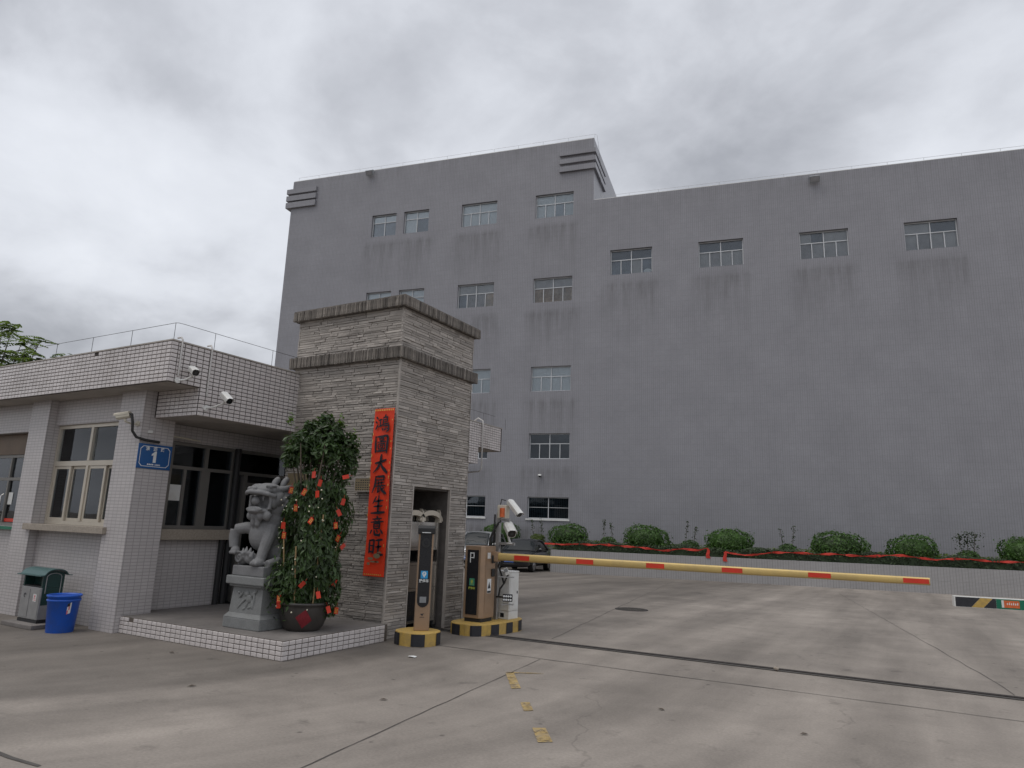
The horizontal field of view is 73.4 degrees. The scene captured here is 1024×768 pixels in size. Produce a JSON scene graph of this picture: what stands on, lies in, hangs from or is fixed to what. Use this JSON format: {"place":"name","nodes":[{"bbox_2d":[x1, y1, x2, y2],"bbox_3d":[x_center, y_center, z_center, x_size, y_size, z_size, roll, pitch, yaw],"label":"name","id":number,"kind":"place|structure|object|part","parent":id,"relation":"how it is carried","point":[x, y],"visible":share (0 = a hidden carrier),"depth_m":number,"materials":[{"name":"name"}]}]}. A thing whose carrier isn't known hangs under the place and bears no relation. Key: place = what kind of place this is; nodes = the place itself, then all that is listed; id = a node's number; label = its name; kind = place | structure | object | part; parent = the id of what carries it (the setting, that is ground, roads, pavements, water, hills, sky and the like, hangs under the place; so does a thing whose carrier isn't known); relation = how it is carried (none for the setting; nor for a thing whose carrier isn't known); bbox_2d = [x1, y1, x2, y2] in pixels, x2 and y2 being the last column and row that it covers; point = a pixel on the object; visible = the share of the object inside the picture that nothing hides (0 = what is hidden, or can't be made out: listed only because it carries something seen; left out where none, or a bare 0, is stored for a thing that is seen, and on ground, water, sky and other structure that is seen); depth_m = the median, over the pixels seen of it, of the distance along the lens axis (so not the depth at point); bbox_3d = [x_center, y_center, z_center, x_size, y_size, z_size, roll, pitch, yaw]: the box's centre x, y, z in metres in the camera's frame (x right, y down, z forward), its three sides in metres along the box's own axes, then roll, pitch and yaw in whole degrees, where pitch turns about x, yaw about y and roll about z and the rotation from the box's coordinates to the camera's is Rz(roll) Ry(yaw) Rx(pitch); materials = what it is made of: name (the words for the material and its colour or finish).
{"place":"outdoors","nodes":[
{"label":"outdoors","id":0,"kind":"place"},
{"bbox_2d":[285,294,480,638],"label":"stone gate tower","id":1,"kind":"structure","parent":0,"point":[408,358],"depth_m":10.63,"materials":[{"name":"grey stone"}]},
{"bbox_2d":[287,473,307,486],"bbox_3d":[-3.340,1.540,10.683,0.400,0.300,0.042,-5,-13,29],"label":"brass plaque","id":2,"kind":"object","parent":1,"relation":"attached to","point":[291,478],"visible":0.24,"depth_m":10.71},
{"bbox_2d":[354,477,369,491],"bbox_3d":[-2.118,1.463,9.994,0.430,0.205,0.048,-5,-13,29],"label":"brass plaque","id":3,"kind":"object","parent":1,"relation":"attached to","point":[361,484],"visible":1,"depth_m":10.01,"materials":[{"name":"gold"}]},
{"bbox_2d":[363,408,394,576],"bbox_3d":[-1.900,1.518,9.811,0.382,2.377,0.034,-5,-13,29],"label":"red couplet banner","id":4,"kind":"object","parent":1,"relation":"attached to","point":[377,515],"visible":1,"depth_m":9.80,"materials":[{"name":"paper"}]},
{"bbox_2d":[406,509,442,627],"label":"retractable gate","id":5,"kind":"structure","parent":1,"relation":"attached to","point":[422,515],"depth_m":10.58,"materials":[{"name":"silver metal"}]},
{"bbox_2d":[394,627,440,646],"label":"terminal island","id":6,"kind":"structure","parent":0,"point":[408,636],"depth_m":9.03,"materials":[{"name":"yellow concrete"}]},
{"bbox_2d":[413,525,435,630],"bbox_3d":[-1.201,2.640,9.385,0.234,1.386,0.197,3,-12,-6],"label":"pay terminal","id":7,"kind":"object","parent":6,"relation":"on","point":[426,533],"visible":1,"depth_m":9.34,"materials":[{"name":"beige metal"}]},
{"bbox_2d":[0,565,1023,767],"bbox_3d":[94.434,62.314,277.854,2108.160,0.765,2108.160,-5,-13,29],"label":"ground","id":8,"kind":"structure","parent":0,"point":[81,696],"depth_m":6.73,"materials":[{"name":"concrete"}]},
{"bbox_2d":[0,619,44,629],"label":"concrete pad","id":9,"kind":"object","parent":8,"relation":"on","point":[16,623],"visible":0.47,"depth_m":9.40,"materials":[{"name":"grey concrete"}]},
{"bbox_2d":[17,566,72,623],"bbox_3d":[-6.664,2.977,9.738,0.624,0.725,0.429,-5,-13,29],"label":"litter bin","id":10,"kind":"object","parent":9,"relation":"on","point":[40,583],"visible":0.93,"depth_m":9.62,"materials":[{"name":"grey"}]},
{"bbox_2d":[18,588,30,616],"bbox_3d":[-6.852,3.065,9.648,0.207,0.378,0.004,-5,-13,29],"label":"door","id":11,"kind":"structure","parent":10,"relation":"in","point":[23,606],"depth_m":9.64,"materials":[{"name":"grey metal"}]},
{"bbox_2d":[28,589,39,618],"bbox_3d":[-6.631,3.047,9.525,0.207,0.378,0.004,-5,-13,29],"label":"door","id":12,"kind":"structure","parent":10,"relation":"in","point":[33,606],"depth_m":9.52,"materials":[{"name":"grey metal"}]},
{"bbox_2d":[0,321,58,365],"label":"feathery tree","id":13,"kind":"object","parent":8,"relation":"on","point":[4,333],"visible":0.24,"depth_m":23.75,"materials":[{"name":"green plant"}]},
{"bbox_2d":[50,353,71,357],"bbox_3d":[-16.250,2.520,23.638,4.625,7.628,4.445,-5,-13,29],"label":"feathery tree","id":14,"kind":"object","parent":8,"relation":"on","point":[56,355],"visible":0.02,"depth_m":24.51,"materials":[{"name":"green plant"}]},
{"bbox_2d":[45,593,82,633],"bbox_3d":[-6.057,3.081,9.248,0.419,0.484,0.419,-5,-13,29],"label":"blue bucket","id":15,"kind":"object","parent":8,"relation":"on","point":[62,612],"visible":1,"depth_m":9.11,"materials":[{"name":"plastic"}]},
{"bbox_2d":[118,604,386,661],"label":"entrance platform","id":16,"kind":"structure","parent":8,"relation":"on","point":[200,626],"depth_m":8.64,"materials":[{"name":"tile"}]},
{"bbox_2d":[222,574,298,631],"bbox_3d":[-3.221,2.801,8.880,0.690,0.635,0.660,-5,-13,29],"label":"statue pedestal","id":17,"kind":"object","parent":16,"relation":"on","point":[251,600],"visible":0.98,"depth_m":8.61,"materials":[{"name":"stone"}]},
{"bbox_2d":[229,477,296,576],"bbox_3d":[-3.235,1.869,9.107,0.719,1.277,0.759,-5,-13,29],"label":"stone guardian beast","id":18,"kind":"object","parent":17,"relation":"on","point":[265,509],"visible":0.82,"depth_m":8.87,"materials":[{"name":"stone"}]},
{"bbox_2d":[279,602,327,631],"bbox_3d":[-2.649,2.938,8.733,0.662,0.345,0.662,-5,-13,29],"label":"plant pot","id":19,"kind":"object","parent":16,"relation":"on","point":[299,618],"visible":0.73,"depth_m":8.49,"materials":[{"name":"ceramic"}]},
{"bbox_2d":[264,412,362,620],"bbox_3d":[-2.572,1.667,8.946,1.056,2.683,1.126,-5,-13,29],"label":"potted citrus tree","id":20,"kind":"object","parent":19,"relation":"in","point":[310,550],"visible":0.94,"depth_m":8.81,"materials":[{"name":"green plant"}]},
{"bbox_2d":[281,522,285,528],"bbox_3d":[-2.880,1.756,8.659,0.050,0.134,0.025,6,-2,-7],"label":"red packet","id":21,"kind":"object","parent":20,"relation":"hanging from","point":[283,525],"visible":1,"depth_m":8.65,"materials":[{"name":"paper"}]},
{"bbox_2d":[298,579,306,587],"bbox_3d":[-2.561,2.442,8.431,0.025,0.133,0.050,4,-46,55],"label":"red packet","id":22,"kind":"object","parent":20,"relation":"hanging from","point":[301,584],"visible":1,"depth_m":8.41,"materials":[{"name":"paper"}]},
{"bbox_2d":[316,588,320,598],"bbox_3d":[-2.389,2.574,8.462,0.050,0.134,0.025,-10,-17,-14],"label":"red packet","id":23,"kind":"object","parent":20,"relation":"hanging from","point":[318,595],"visible":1,"depth_m":8.44,"materials":[{"name":"paper"}]},
{"bbox_2d":[326,605,330,613],"bbox_3d":[-2.304,2.796,8.590,0.050,0.134,0.025,-11,-6,-35],"label":"red packet","id":24,"kind":"object","parent":20,"relation":"hanging from","point":[328,609],"visible":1,"depth_m":8.58,"materials":[{"name":"paper"}]},
{"bbox_2d":[336,509,341,516],"bbox_3d":[-2.219,1.624,8.775,0.050,0.133,0.025,-25,-13,-10],"label":"red packet","id":25,"kind":"object","parent":20,"relation":"hanging from","point":[338,511],"visible":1,"depth_m":8.76,"materials":[{"name":"paper"}]},
{"bbox_2d":[0,323,505,632],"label":"guardhouse","id":26,"kind":"structure","parent":8,"relation":"on","point":[101,517],"depth_m":10.52,"materials":[{"name":"tile"}]},
{"bbox_2d":[0,454,24,525],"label":"service window","id":27,"kind":"structure","parent":26,"relation":"in","point":[11,466],"depth_m":11.71,"materials":[{"name":"glass"}]},
{"bbox_2d":[44,422,118,525],"bbox_3d":[-6.513,1.383,10.569,1.932,1.550,0.088,-5,-13,29],"label":"window","id":28,"kind":"structure","parent":26,"relation":"in","point":[84,455],"depth_m":10.65,"materials":[{"name":"grey glass"}]},
{"bbox_2d":[113,411,139,425],"bbox_3d":[-5.449,0.484,9.717,0.344,0.196,0.171,7,-13,-23],"label":"bullet camera","id":29,"kind":"object","parent":26,"relation":"attached to","point":[125,415],"visible":0.98,"depth_m":9.66,"materials":[{"name":"white plastic"}]},
{"bbox_2d":[129,413,159,443],"bbox_3d":[-5.245,0.626,9.784,0.488,0.400,0.106,12,-16,-41],"label":"camera cable","id":30,"kind":"object","parent":26,"relation":"attached to","point":[134,433],"visible":1,"depth_m":9.67,"materials":[{"name":"black plastic"}]},
{"bbox_2d":[136,443,172,470],"bbox_3d":[-5.149,1.051,9.894,0.014,0.350,0.520,-5,-13,29],"label":"number sign","id":31,"kind":"object","parent":26,"relation":"attached to","point":[153,456],"visible":1,"depth_m":9.88,"materials":[{"name":"blue metal"}]},
{"bbox_2d":[148,430,199,441],"bbox_3d":[-5.042,0.784,10.286,0.067,0.054,0.974,-3,-13,22],"label":"tube lamp","id":32,"kind":"object","parent":26,"relation":"attached to","point":[150,431],"visible":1,"depth_m":10.42,"materials":[{"name":"white plastic"}]},
{"bbox_2d":[177,337,183,375],"bbox_3d":[-4.537,-0.376,9.340,0.124,0.551,0.024,-5,-13,29],"label":"cable conduit","id":33,"kind":"object","parent":26,"relation":"attached to","point":[180,354],"visible":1,"depth_m":9.31,"materials":[{"name":"white plastic"}]},
{"bbox_2d":[174,365,200,382],"bbox_3d":[-4.365,-0.142,9.245,0.255,0.266,0.265,12,-15,-41],"label":"bullet camera","id":34,"kind":"object","parent":26,"relation":"attached to","point":[194,371],"visible":1,"depth_m":9.25,"materials":[{"name":"white paint"}]},
{"bbox_2d":[206,345,212,396],"bbox_3d":[-4.310,-0.188,9.720,0.124,0.751,0.024,-5,-13,29],"label":"cable conduit","id":35,"kind":"object","parent":26,"relation":"attached to","point":[209,369],"visible":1,"depth_m":9.69,"materials":[{"name":"white plastic"}]},
{"bbox_2d":[203,391,234,410],"bbox_3d":[-4.060,0.239,9.588,0.462,0.280,0.182,-2,-12,20],"label":"bullet camera","id":36,"kind":"object","parent":26,"relation":"attached to","point":[226,397],"visible":1,"depth_m":9.56,"materials":[{"name":"white paint"}]},
{"bbox_2d":[162,441,287,601],"bbox_3d":[-4.672,2.301,11.254,0.078,2.460,2.350,-5,-13,29],"label":"side window","id":37,"kind":"structure","parent":26,"relation":"in","point":[266,465],"depth_m":11.20,"materials":[{"name":"black glass"}]},
{"bbox_2d":[463,531,505,563],"bbox_3d":[-1.644,8.285,34.518,2.260,1.757,4.568,-2,-13,17],"label":"suv","id":38,"kind":"object","parent":8,"relation":"on","point":[476,537],"visible":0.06,"depth_m":34.11,"materials":[{"name":"silver metal"}]},
{"bbox_2d":[450,617,521,636],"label":"barrier island","id":39,"kind":"structure","parent":8,"relation":"on","point":[498,626],"depth_m":10.15,"materials":[{"name":"yellow concrete"}]},
{"bbox_2d":[489,499,514,618],"bbox_3d":[-0.172,2.741,10.800,0.438,1.847,0.175,-5,-13,29],"label":"camera pole","id":40,"kind":"object","parent":39,"relation":"on","point":[503,511],"visible":0.89,"depth_m":10.87,"materials":[{"name":"metal"}]},
{"bbox_2d":[496,594,513,604],"bbox_3d":[-0.117,3.328,10.624,0.290,0.160,0.139,0,-12,9],"label":"led lamp","id":41,"kind":"object","parent":40,"relation":"attached to","point":[507,597],"visible":1,"depth_m":10.56,"materials":[{"name":"white plastic"}]},
{"bbox_2d":[498,567,513,596],"bbox_3d":[-0.094,3.084,10.671,0.253,0.453,0.108,1,-12,5],"label":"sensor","id":42,"kind":"object","parent":40,"relation":"attached to","point":[506,571],"visible":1,"depth_m":10.66,"materials":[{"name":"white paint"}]},
{"bbox_2d":[503,521,516,543],"bbox_3d":[-0.029,2.329,10.766,0.160,0.349,0.386,5,-12,-13],"label":"box camera","id":43,"kind":"object","parent":40,"relation":"on","point":[510,529],"visible":1,"depth_m":10.70,"materials":[{"name":"white paint"}]},
{"bbox_2d":[507,499,523,516],"bbox_3d":[0.050,1.957,10.839,0.116,0.277,0.396,9,-13,-30],"label":"box camera","id":44,"kind":"object","parent":40,"relation":"attached to","point":[514,508],"visible":1,"depth_m":10.78,"materials":[{"name":"white paint"}]},
{"bbox_2d":[498,570,518,619],"bbox_3d":[-0.085,3.342,10.923,0.300,0.725,0.281,-6,-14,33],"label":"power cabinet","id":45,"kind":"object","parent":39,"relation":"on","point":[510,586],"visible":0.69,"depth_m":10.81,"materials":[{"name":"white metal"}]},
{"label":"door","id":46,"kind":"part","parent":45,"relation":"part of","materials":[{"name":"white paint"}]},
{"bbox_2d":[463,545,929,622],"bbox_3d":[2.026,2.853,9.139,6.130,1.115,0.370,-5,-13,29],"label":"parking barrier","id":47,"kind":"object","parent":39,"relation":"on","point":[479,584],"visible":1,"depth_m":10.07,"materials":[{"name":"beige metal"}]},
{"bbox_2d":[484,554,494,612],"bbox_3d":[-0.342,3.040,10.489,0.003,0.855,0.255,-5,-13,29],"label":"side door","id":48,"kind":"structure","parent":47,"relation":"in","point":[488,603],"depth_m":10.47,"materials":[{"name":"beige metal"}]},
{"bbox_2d":[464,564,542,568],"bbox_3d":[-3.392,9.525,37.602,13.250,1.050,1.450,-2,-12,18],"label":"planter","id":49,"kind":"object","parent":8,"relation":"on","point":[539,567],"depth_m":35.24,"materials":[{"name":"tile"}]},
{"bbox_2d":[500,538,550,571],"bbox_3d":[0.553,8.117,32.747,2.240,1.477,4.788,-2,-13,17],"label":"sedan","id":50,"kind":"object","parent":8,"relation":"on","point":[530,546],"visible":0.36,"depth_m":32.10,"materials":[{"name":"black paint"}]},
{"bbox_2d":[615,607,647,611],"bbox_3d":[2.612,4.925,15.016,0.720,0.012,0.720,-5,-13,29],"label":"manhole cover","id":51,"kind":"object","parent":8,"relation":"on","point":[631,609],"visible":1,"depth_m":14.96,"materials":[{"name":"metal"}]},
{"bbox_2d":[275,134,1023,558],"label":"factory building","id":52,"kind":"structure","parent":8,"relation":"on","point":[765,362],"depth_m":36.02,"materials":[{"name":"grey paint"}]},
{"bbox_2d":[365,170,374,175],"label":"floodlight","id":53,"kind":"object","parent":52,"relation":"attached to","point":[369,172],"visible":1,"depth_m":45.24,"materials":[{"name":"grey metal"}]},
{"bbox_2d":[367,292,390,299],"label":"window","id":54,"kind":"structure","parent":52,"relation":"in","point":[370,296],"depth_m":43.73,"materials":[{"name":"grey glass"}]},
{"bbox_2d":[372,214,396,236],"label":"window","id":55,"kind":"structure","parent":52,"relation":"in","point":[380,223],"depth_m":44.67,"materials":[{"name":"grey glass"}]},
{"bbox_2d":[400,289,423,301],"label":"window","id":56,"kind":"structure","parent":52,"relation":"in","point":[418,294],"depth_m":42.86,"materials":[{"name":"grey glass"}]},
{"bbox_2d":[404,210,428,233],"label":"window","id":57,"kind":"structure","parent":52,"relation":"in","point":[412,222],"depth_m":43.93,"materials":[{"name":"grey glass"}]},
{"bbox_2d":[466,496,484,516],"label":"window","id":58,"kind":"structure","parent":52,"relation":"in","point":[475,505],"depth_m":38.80,"materials":[{"name":"black glass"}]},
{"bbox_2d":[458,283,493,307],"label":"window","id":59,"kind":"structure","parent":52,"relation":"in","point":[480,295],"depth_m":41.51,"materials":[{"name":"glass"}]},
{"bbox_2d":[462,202,496,226],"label":"window","id":60,"kind":"structure","parent":52,"relation":"in","point":[485,213],"depth_m":42.57,"materials":[{"name":"glass"}]},
{"bbox_2d":[471,369,490,392],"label":"window","id":61,"kind":"structure","parent":52,"relation":"in","point":[483,386],"depth_m":40.24,"materials":[{"name":"glass"}]},
{"bbox_2d":[477,452,486,458],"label":"window","id":62,"kind":"structure","parent":52,"relation":"in","point":[479,453],"depth_m":39.29,"materials":[{"name":"black glass"}]},
{"bbox_2d":[528,497,568,518],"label":"window","id":63,"kind":"structure","parent":52,"relation":"in","point":[538,507],"depth_m":37.46,"materials":[{"name":"black glass"}]},
{"bbox_2d":[529,433,569,458],"bbox_3d":[2.106,3.464,38.115,2.326,1.414,0.112,-2,-12,18],"label":"window","id":64,"kind":"structure","parent":52,"relation":"in","point":[542,446],"depth_m":38.15,"materials":[{"name":"glass"}]},
{"bbox_2d":[531,366,570,391],"bbox_3d":[2.233,-0.267,38.882,2.326,1.428,0.112,-2,-12,18],"label":"window","id":65,"kind":"structure","parent":52,"relation":"in","point":[558,378],"depth_m":38.92,"materials":[{"name":"glass"}]},
{"bbox_2d":[534,277,571,302],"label":"window","id":66,"kind":"structure","parent":52,"relation":"in","point":[551,289],"depth_m":39.99,"materials":[{"name":"glass"}]},
{"bbox_2d":[536,192,573,218],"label":"window","id":67,"kind":"structure","parent":52,"relation":"in","point":[558,204],"depth_m":41.05,"materials":[{"name":"glass"}]},
{"bbox_2d":[611,248,651,274],"bbox_3d":[6.751,-6.874,38.780,2.340,1.484,0.112,-2,-12,18],"label":"window","id":68,"kind":"structure","parent":52,"relation":"in","point":[634,260],"depth_m":38.83,"materials":[{"name":"glass"}]},
{"bbox_2d":[698,239,743,267],"bbox_3d":[11.331,-7.031,37.259,2.312,1.484,0.112,-2,-12,18],"label":"window","id":69,"kind":"structure","parent":52,"relation":"in","point":[730,252],"depth_m":37.29,"materials":[{"name":"glass"}]},
{"bbox_2d":[808,175,819,182],"bbox_3d":[15.895,-10.760,36.081,0.540,0.369,0.386,-2,-12,18],"label":"floodlight","id":70,"kind":"object","parent":52,"relation":"attached to","point":[814,178],"visible":1,"depth_m":35.98,"materials":[{"name":"grey metal"}]},
{"bbox_2d":[799,229,848,258],"bbox_3d":[16.179,-7.197,35.649,2.312,1.484,0.112,-2,-12,18],"label":"window","id":71,"kind":"structure","parent":52,"relation":"in","point":[815,244],"depth_m":35.68,"materials":[{"name":"grey glass"}]},
{"bbox_2d":[904,219,958,250],"bbox_3d":[20.779,-7.354,34.121,2.326,1.484,0.112,-2,-12,18],"label":"window","id":72,"kind":"structure","parent":52,"relation":"in","point":[943,233],"depth_m":34.15,"materials":[{"name":"glass"}]},
{"bbox_2d":[406,625,1023,699],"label":"gate track","id":73,"kind":"structure","parent":8,"relation":"on","point":[804,672],"depth_m":8.29,"materials":[{"name":"metal"}]},
{"bbox_2d":[550,549,1023,597],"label":"planter wall","id":74,"kind":"structure","parent":8,"relation":"on","point":[980,582],"depth_m":28.30,"materials":[{"name":"concrete"}]},
{"bbox_2d":[546,522,587,546],"bbox_3d":[2.707,7.276,32.957,2.056,1.309,1.803,-2,-12,18],"label":"clipped bush","id":75,"kind":"object","parent":74,"relation":"on","point":[565,534],"visible":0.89,"depth_m":32.42,"materials":[{"name":"green plant"}]},
{"bbox_2d":[623,523,672,547],"bbox_3d":[6.255,7.098,31.779,2.500,1.392,1.776,-2,-12,18],"label":"clipped bush","id":76,"kind":"object","parent":74,"relation":"on","point":[647,535],"visible":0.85,"depth_m":31.30,"materials":[{"name":"green plant"}]},
{"bbox_2d":[704,528,755,551],"bbox_3d":[9.710,6.989,30.636,2.294,1.286,1.745,-2,-12,18],"label":"clipped bush","id":77,"kind":"object","parent":74,"relation":"on","point":[729,539],"visible":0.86,"depth_m":30.14,"materials":[{"name":"green plant"}]},
{"bbox_2d":[506,540,1006,558],"bbox_3d":[7.969,8.001,32.683,34.169,0.848,3.875,-2,-12,19],"label":"ground cover","id":78,"kind":"object","parent":74,"relation":"in","point":[945,555],"visible":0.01,"depth_m":31.30,"materials":[{"name":"green plant"}]},
{"bbox_2d":[484,521,520,540],"bbox_3d":[-0.606,7.955,37.003,2.475,1.212,1.402,-2,-12,18],"label":"clipped bush","id":79,"kind":"object","parent":78,"relation":"on","point":[491,526],"visible":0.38,"depth_m":36.76,"materials":[{"name":"green plant"}]},
{"bbox_2d":[530,517,545,541],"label":"shrub","id":80,"kind":"object","parent":78,"relation":"on","point":[538,536],"visible":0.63,"depth_m":36.10,"materials":[{"name":"green plant"}]},
{"bbox_2d":[600,520,616,541],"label":"shrub","id":81,"kind":"object","parent":78,"relation":"on","point":[607,539],"visible":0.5,"depth_m":32.80,"materials":[{"name":"green plant"}]},
{"bbox_2d":[681,521,699,546],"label":"shrub","id":82,"kind":"object","parent":78,"relation":"on","point":[692,543],"visible":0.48,"depth_m":31.57,"materials":[{"name":"green plant"}]},
{"bbox_2d":[778,526,796,549],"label":"shrub","id":83,"kind":"object","parent":78,"relation":"on","point":[788,546],"visible":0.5,"depth_m":30.27,"materials":[{"name":"green plant"}]},
{"bbox_2d":[952,531,983,557],"bbox_3d":[18.724,6.706,28.175,0.791,1.335,1.027,11,-15,-37],"label":"shrub","id":84,"kind":"object","parent":78,"relation":"on","point":[967,552],"visible":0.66,"depth_m":28.19,"materials":[{"name":"green plant"}]},
{"bbox_2d":[993,534,1023,561],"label":"clipped bush","id":85,"kind":"object","parent":78,"relation":"on","point":[1014,549],"visible":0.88,"depth_m":26.94,"materials":[{"name":"green plant"}]},
{"bbox_2d":[555,540,1023,570],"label":"hedge","id":86,"kind":"object","parent":74,"relation":"on","point":[883,560],"visible":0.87,"depth_m":28.90,"materials":[{"name":"green plant"}]},
{"bbox_2d":[545,543,709,557],"bbox_3d":[5.084,7.488,31.106,7.525,0.441,0.258,-2,-12,18],"label":"red ribbon","id":87,"kind":"object","parent":86,"relation":"attached to","point":[667,550],"visible":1,"depth_m":31.03,"materials":[{"name":"fabric"}]},
{"bbox_2d":[723,551,1023,562],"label":"red ribbon","id":88,"kind":"object","parent":86,"relation":"attached to","point":[806,553],"visible":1,"depth_m":28.05,"materials":[{"name":"fabric"}]},
{"bbox_2d":[807,529,871,557],"bbox_3d":[13.887,6.863,29.174,2.485,1.349,1.802,-2,-12,18],"label":"clipped bush","id":89,"kind":"object","parent":74,"relation":"on","point":[839,543],"visible":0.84,"depth_m":28.79,"materials":[{"name":"green plant"}]},
{"bbox_2d":[882,533,944,560],"bbox_3d":[16.501,6.766,28.319,2.245,1.341,1.776,-2,-12,18],"label":"clipped bush","id":90,"kind":"object","parent":74,"relation":"on","point":[913,547],"visible":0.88,"depth_m":27.90,"materials":[{"name":"green plant"}]},
{"bbox_2d":[952,595,1023,610],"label":"painted kerb block","id":91,"kind":"structure","parent":8,"relation":"on","point":[988,602],"depth_m":19.95,"materials":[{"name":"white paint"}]},
{"bbox_2d":[0,0,1023,365],"label":"sky","id":92,"kind":"structure","parent":0,"point":[151,151],"materials":[{"name":"grey"}]}
]}

